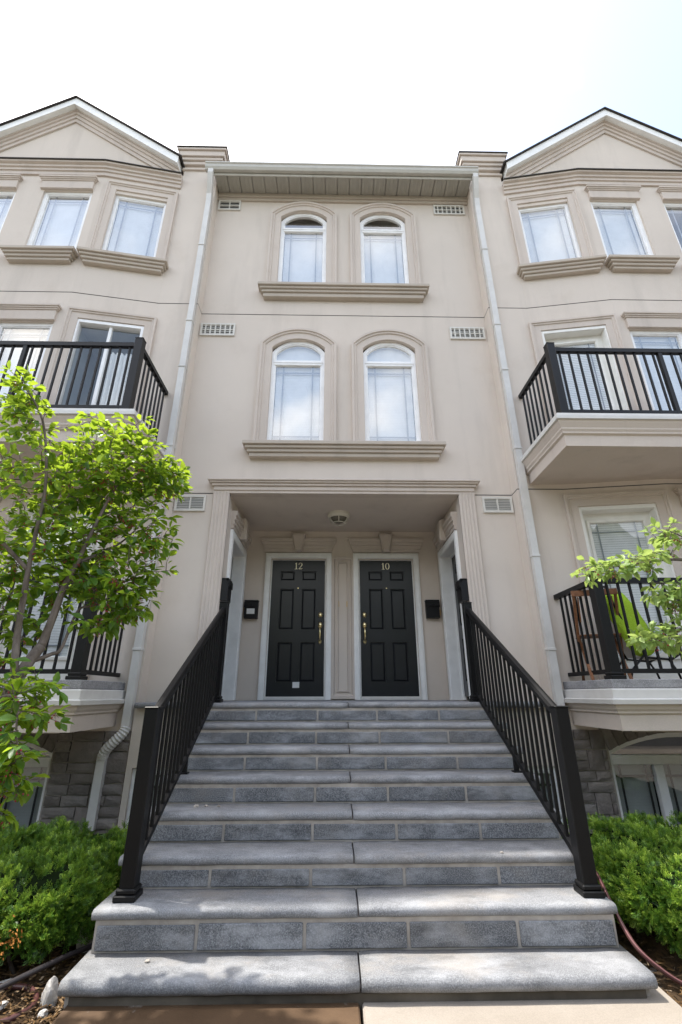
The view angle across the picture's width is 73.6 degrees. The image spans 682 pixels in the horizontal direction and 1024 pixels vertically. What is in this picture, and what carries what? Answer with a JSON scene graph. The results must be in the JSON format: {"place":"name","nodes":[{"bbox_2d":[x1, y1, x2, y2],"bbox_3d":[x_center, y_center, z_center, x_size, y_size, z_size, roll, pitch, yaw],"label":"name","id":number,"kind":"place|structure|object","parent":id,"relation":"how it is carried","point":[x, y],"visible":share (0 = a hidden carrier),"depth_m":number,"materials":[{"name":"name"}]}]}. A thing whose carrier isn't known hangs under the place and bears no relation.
{"place":"outdoors","nodes":[
{"label":"outdoors","id":0,"kind":"place"},
{"bbox_2d":[0,0,681,165],"label":"sky","id":1,"kind":"structure","parent":0,"point":[397,82],"materials":[{"name":"white"}]},
{"bbox_2d":[52,987,681,1023],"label":"walkway","id":2,"kind":"structure","parent":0,"point":[659,1005],"depth_m":2.25,"materials":[{"name":"concrete"}]},
{"label":"ground","id":3,"kind":"structure","parent":0,"visible":0},
{"bbox_2d":[0,907,94,1023],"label":"planting bed","id":4,"kind":"object","parent":3,"relation":"on","point":[27,980],"visible":0.02,"depth_m":2.66,"materials":[{"name":"soil"}]},
{"bbox_2d":[0,1001,7,1009],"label":"rock","id":5,"kind":"object","parent":4,"relation":"on","point":[3,1006],"visible":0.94,"depth_m":2.36,"materials":[{"name":"white stone"}]},
{"bbox_2d":[0,983,38,1023],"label":"garden hose","id":6,"kind":"object","parent":4,"relation":"on","point":[18,987],"visible":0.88,"depth_m":2.40,"materials":[{"name":"rubber"}]},
{"bbox_2d":[37,1009,47,1018],"bbox_3d":[-1.499,2.524,2.293,0.047,0.036,0.044,1,-22,-3],"label":"rock","id":7,"kind":"object","parent":4,"relation":"on","point":[41,1013],"visible":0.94,"depth_m":2.28,"materials":[{"name":"white stone"}]},
{"bbox_2d":[0,943,91,990],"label":"garden hose","id":8,"kind":"object","parent":4,"relation":"on","point":[31,972],"visible":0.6,"depth_m":2.53,"materials":[{"name":"black rubber"}]},
{"bbox_2d":[40,976,57,1011],"bbox_3d":[-1.531,2.542,2.392,0.078,0.161,0.114,10,-28,-37],"label":"rock","id":9,"kind":"object","parent":4,"relation":"on","point":[49,995],"visible":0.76,"depth_m":2.37,"materials":[{"name":"white stone"}]},
{"bbox_2d":[0,814,127,977],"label":"hedge","id":10,"kind":"object","parent":4,"relation":"on","point":[52,879],"visible":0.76,"depth_m":2.92,"materials":[{"name":"green plant"}]},
{"bbox_2d":[76,932,92,954],"bbox_3d":[-1.613,2.724,2.887,0.112,0.104,0.126,12,-25,-28],"label":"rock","id":11,"kind":"object","parent":4,"relation":"on","point":[78,945],"visible":0.28,"depth_m":2.85,"materials":[{"name":"grey stone"}]},
{"bbox_2d":[0,360,193,831],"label":"serviceberry tree","id":12,"kind":"object","parent":4,"relation":"on","point":[76,566],"visible":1,"depth_m":3.17,"materials":[{"name":"green plant"}]},
{"bbox_2d":[0,925,681,1023],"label":"mulch chips","id":13,"kind":"object","parent":4,"relation":"on","point":[50,1018],"visible":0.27,"depth_m":2.57,"materials":[{"name":"brown wood"}]},
{"bbox_2d":[0,95,229,836],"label":"townhouse","id":14,"kind":"structure","parent":3,"relation":"on","point":[101,214],"depth_m":6.97,"materials":[{"name":"paint"}]},
{"bbox_2d":[0,191,15,231],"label":"window","id":15,"kind":"structure","parent":14,"relation":"in","point":[6,198],"depth_m":7.68,"materials":[{"name":"glass"}]},
{"bbox_2d":[0,323,52,402],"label":"window","id":16,"kind":"structure","parent":14,"relation":"in","point":[8,331],"depth_m":6.63,"materials":[{"name":"glass"}]},
{"bbox_2d":[0,738,52,828],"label":"window","id":17,"kind":"structure","parent":14,"relation":"in","point":[29,813],"depth_m":4.68,"materials":[{"name":"grey glass"}]},
{"bbox_2d":[0,509,98,679],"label":"door","id":18,"kind":"structure","parent":14,"relation":"in","point":[52,646],"depth_m":5.28,"materials":[{"name":"white glass"}]},
{"bbox_2d":[27,192,92,248],"bbox_3d":[-4.598,-4.576,7.794,0.820,1.500,0.750,0,-22,-1],"label":"window","id":19,"kind":"structure","parent":14,"relation":"in","point":[60,219],"depth_m":7.57,"materials":[{"name":"glass"}]},
{"bbox_2d":[0,576,125,679],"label":"balcony railing","id":20,"kind":"object","parent":14,"relation":"on","point":[77,671],"visible":0.38,"depth_m":4.35,"materials":[{"name":"black metal"}]},
{"bbox_2d":[0,337,167,439],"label":"balcony railing","id":21,"kind":"object","parent":14,"relation":"on","point":[139,353],"visible":0.72,"depth_m":5.46,"materials":[{"name":"black metal"}]},
{"bbox_2d":[54,319,143,404],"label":"patio door","id":22,"kind":"structure","parent":14,"relation":"in","point":[85,330],"depth_m":6.77,"materials":[{"name":"glass"}]},
{"bbox_2d":[102,195,166,256],"bbox_3d":[-3.483,-4.539,7.904,0.870,1.510,0.750,4,-22,-9],"label":"window","id":23,"kind":"structure","parent":14,"relation":"in","point":[135,225],"depth_m":7.68,"materials":[{"name":"glass"}]},
{"bbox_2d":[86,161,568,838],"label":"townhouse","id":24,"kind":"structure","parent":3,"relation":"on","point":[342,357],"depth_m":6.86,"materials":[{"name":"paint"}]},
{"bbox_2d":[125,768,168,835],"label":"window","id":25,"kind":"structure","parent":24,"relation":"in","point":[134,769],"depth_m":4.62,"materials":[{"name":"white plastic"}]},
{"bbox_2d":[220,578,232,602],"bbox_3d":[-1.423,0.982,5.703,0.111,0.275,0.216,0,-22,-1],"label":"mailbox","id":26,"kind":"object","parent":24,"relation":"attached to","point":[226,587],"visible":0.98,"depth_m":5.63,"materials":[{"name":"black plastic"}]},
{"bbox_2d":[244,600,258,618],"bbox_3d":[-1.371,1.486,6.959,0.216,0.275,0.111,0,-22,-1],"label":"mailbox","id":27,"kind":"object","parent":24,"relation":"attached to","point":[251,609],"visible":1,"depth_m":6.93,"materials":[{"name":"black plastic"}]},
{"bbox_2d":[265,561,324,695],"bbox_3d":[-0.676,1.727,6.978,0.853,2.030,0.115,0,-22,-1],"label":"door","id":28,"kind":"structure","parent":24,"relation":"in","point":[295,660],"depth_m":6.96,"materials":[{"name":"black wood"}]},
{"bbox_2d":[267,342,324,439],"bbox_3d":[-0.659,-1.667,7.119,0.809,1.865,0.762,0,-22,-1],"label":"window","id":29,"kind":"structure","parent":24,"relation":"in","point":[296,399],"depth_m":6.84,"materials":[{"name":"white glass"}]},
{"bbox_2d":[277,214,326,281],"bbox_3d":[-0.664,-4.381,8.209,0.809,1.855,0.762,0,-22,-1],"label":"window","id":30,"kind":"structure","parent":24,"relation":"in","point":[302,253],"depth_m":7.96,"materials":[{"name":"glass"}]},
{"bbox_2d":[328,510,349,525],"bbox_3d":[-0.035,0.104,6.762,0.329,0.151,0.329,0,-22,-1],"label":"ceiling light","id":31,"kind":"object","parent":24,"relation":"attached to","point":[338,517],"visible":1,"depth_m":6.67,"materials":[{"name":"white glass"}]},
{"bbox_2d":[360,215,408,282],"bbox_3d":[0.731,-4.374,8.234,0.809,1.855,0.762,0,-22,-1],"label":"window","id":32,"kind":"structure","parent":24,"relation":"in","point":[383,243],"depth_m":7.99,"materials":[{"name":"glass"}]},
{"bbox_2d":[359,561,418,695],"bbox_3d":[0.721,1.735,7.003,0.853,2.030,0.115,0,-22,-1],"label":"door","id":33,"kind":"structure","parent":24,"relation":"in","point":[389,666],"depth_m":6.98,"materials":[{"name":"black wood"}]},
{"bbox_2d":[363,343,420,440],"bbox_3d":[0.736,-1.659,7.144,0.809,1.865,0.762,0,-22,-1],"label":"window","id":34,"kind":"structure","parent":24,"relation":"in","point":[391,405],"depth_m":6.86,"materials":[{"name":"white glass"}]},
{"bbox_2d":[424,600,439,618],"bbox_3d":[1.409,1.492,7.012,0.216,0.275,0.111,0,-22,-1],"label":"mailbox","id":35,"kind":"object","parent":24,"relation":"attached to","point":[432,609],"visible":1,"depth_m":6.98,"materials":[{"name":"black plastic"}]},
{"bbox_2d":[452,555,468,695],"bbox_3d":[1.739,1.457,6.287,0.045,2.010,0.840,0,-22,-1],"label":"door","id":36,"kind":"structure","parent":24,"relation":"in","point":[464,671],"depth_m":6.53,"materials":[{"name":"wood"}]},
{"bbox_2d":[455,578,468,602],"bbox_3d":[1.521,0.998,5.755,0.111,0.275,0.216,0,-22,-1],"label":"mailbox","id":37,"kind":"object","parent":24,"relation":"attached to","point":[461,585],"visible":0.99,"depth_m":5.69,"materials":[{"name":"black plastic"}]},
{"bbox_2d":[528,766,562,838],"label":"window","id":38,"kind":"structure","parent":24,"relation":"in","point":[528,766],"depth_m":4.75,"materials":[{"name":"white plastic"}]},
{"bbox_2d":[57,700,657,1023],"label":"entrance stairs","id":39,"kind":"structure","parent":3,"relation":"on","point":[360,852],"depth_m":2.96,"materials":[{"name":"stone"}]},
{"bbox_2d":[112,601,229,902],"bbox_3d":[-1.312,1.694,3.974,0.138,2.133,1.837,0,-22,0],"label":"stair railing","id":40,"kind":"object","parent":39,"relation":"on","point":[202,666],"visible":1,"depth_m":3.46,"materials":[{"name":"black metal"}]},
{"bbox_2d":[461,602,605,897],"bbox_3d":[1.492,1.709,4.024,0.142,2.133,1.842,1,-22,-3],"label":"stair railing","id":41,"kind":"object","parent":39,"relation":"on","point":[577,839],"visible":0.99,"depth_m":3.52,"materials":[{"name":"black metal"}]},
{"bbox_2d":[413,107,681,833],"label":"townhouse","id":42,"kind":"structure","parent":3,"relation":"on","point":[582,221],"depth_m":6.63,"materials":[{"name":"paint"}]},
{"bbox_2d":[518,203,581,262],"bbox_3d":[3.561,-4.501,8.029,0.870,1.510,0.750,-3,-22,7],"label":"window","id":43,"kind":"structure","parent":42,"relation":"in","point":[549,234],"depth_m":7.80,"materials":[{"name":"glass"}]},
{"bbox_2d":[545,335,619,409],"bbox_3d":[3.533,-1.678,6.616,0.847,2.138,0.185,0,-22,-1],"label":"door","id":44,"kind":"structure","parent":42,"relation":"in","point":[595,341],"depth_m":6.75,"materials":[{"name":"white glass"}]},
{"bbox_2d":[518,342,681,444],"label":"balcony railing","id":45,"kind":"object","parent":42,"relation":"on","point":[549,358],"visible":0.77,"depth_m":5.54,"materials":[{"name":"black metal"}]},
{"bbox_2d":[570,588,632,680],"bbox_3d":[2.764,1.330,4.886,0.440,0.917,0.465,-7,-23,17],"label":"folding chair","id":46,"kind":"object","parent":42,"relation":"on","point":[579,593],"visible":0.6,"depth_m":4.88,"materials":[{"name":"brown wood"}]},
{"bbox_2d":[553,571,681,678],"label":"balcony railing","id":47,"kind":"object","parent":42,"relation":"on","point":[612,666],"visible":0.71,"depth_m":4.55,"materials":[{"name":"black metal"}]},
{"bbox_2d":[590,202,653,256],"bbox_3d":[4.680,-4.525,7.960,0.820,1.500,0.750,0,-22,-1],"label":"window","id":48,"kind":"structure","parent":42,"relation":"in","point":[620,226],"depth_m":7.74,"materials":[{"name":"glass"}]},
{"bbox_2d":[583,511,681,678],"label":"door","id":49,"kind":"structure","parent":42,"relation":"in","point":[608,534],"depth_m":5.77,"materials":[{"name":"white glass"}]},
{"bbox_2d":[603,586,681,678],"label":"lounge chair","id":50,"kind":"object","parent":42,"relation":"on","point":[631,619],"visible":0.41,"depth_m":4.79,"materials":[{"name":"green metal"}]},
{"bbox_2d":[608,733,681,826],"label":"window","id":51,"kind":"structure","parent":42,"relation":"in","point":[647,770],"depth_m":4.84,"materials":[{"name":"grey glass"}]},
{"bbox_2d":[629,331,681,410],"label":"window","id":52,"kind":"structure","parent":42,"relation":"in","point":[640,339],"depth_m":6.71,"materials":[{"name":"glass"}]},
{"bbox_2d":[663,203,681,250],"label":"window","id":53,"kind":"structure","parent":42,"relation":"in","point":[674,210],"depth_m":7.94,"materials":[{"name":"glass"}]},
{"bbox_2d":[615,912,681,1006],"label":"planting bed","id":54,"kind":"object","parent":3,"relation":"on","point":[673,993],"visible":0.03,"depth_m":2.88,"materials":[{"name":"soil"}]},
{"bbox_2d":[561,809,681,958],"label":"hedge","id":55,"kind":"object","parent":54,"relation":"on","point":[638,864],"visible":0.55,"depth_m":3.03,"materials":[{"name":"green plant"}]},
{"bbox_2d":[570,517,681,657],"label":"serviceberry tree","id":56,"kind":"object","parent":54,"relation":"on","point":[628,569],"visible":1,"depth_m":3.02,"materials":[{"name":"green plant"}]},
{"bbox_2d":[596,871,681,985],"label":"garden hose","id":57,"kind":"object","parent":54,"relation":"on","point":[648,959],"visible":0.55,"depth_m":2.58,"materials":[{"name":"brown rubber"}]}
]}

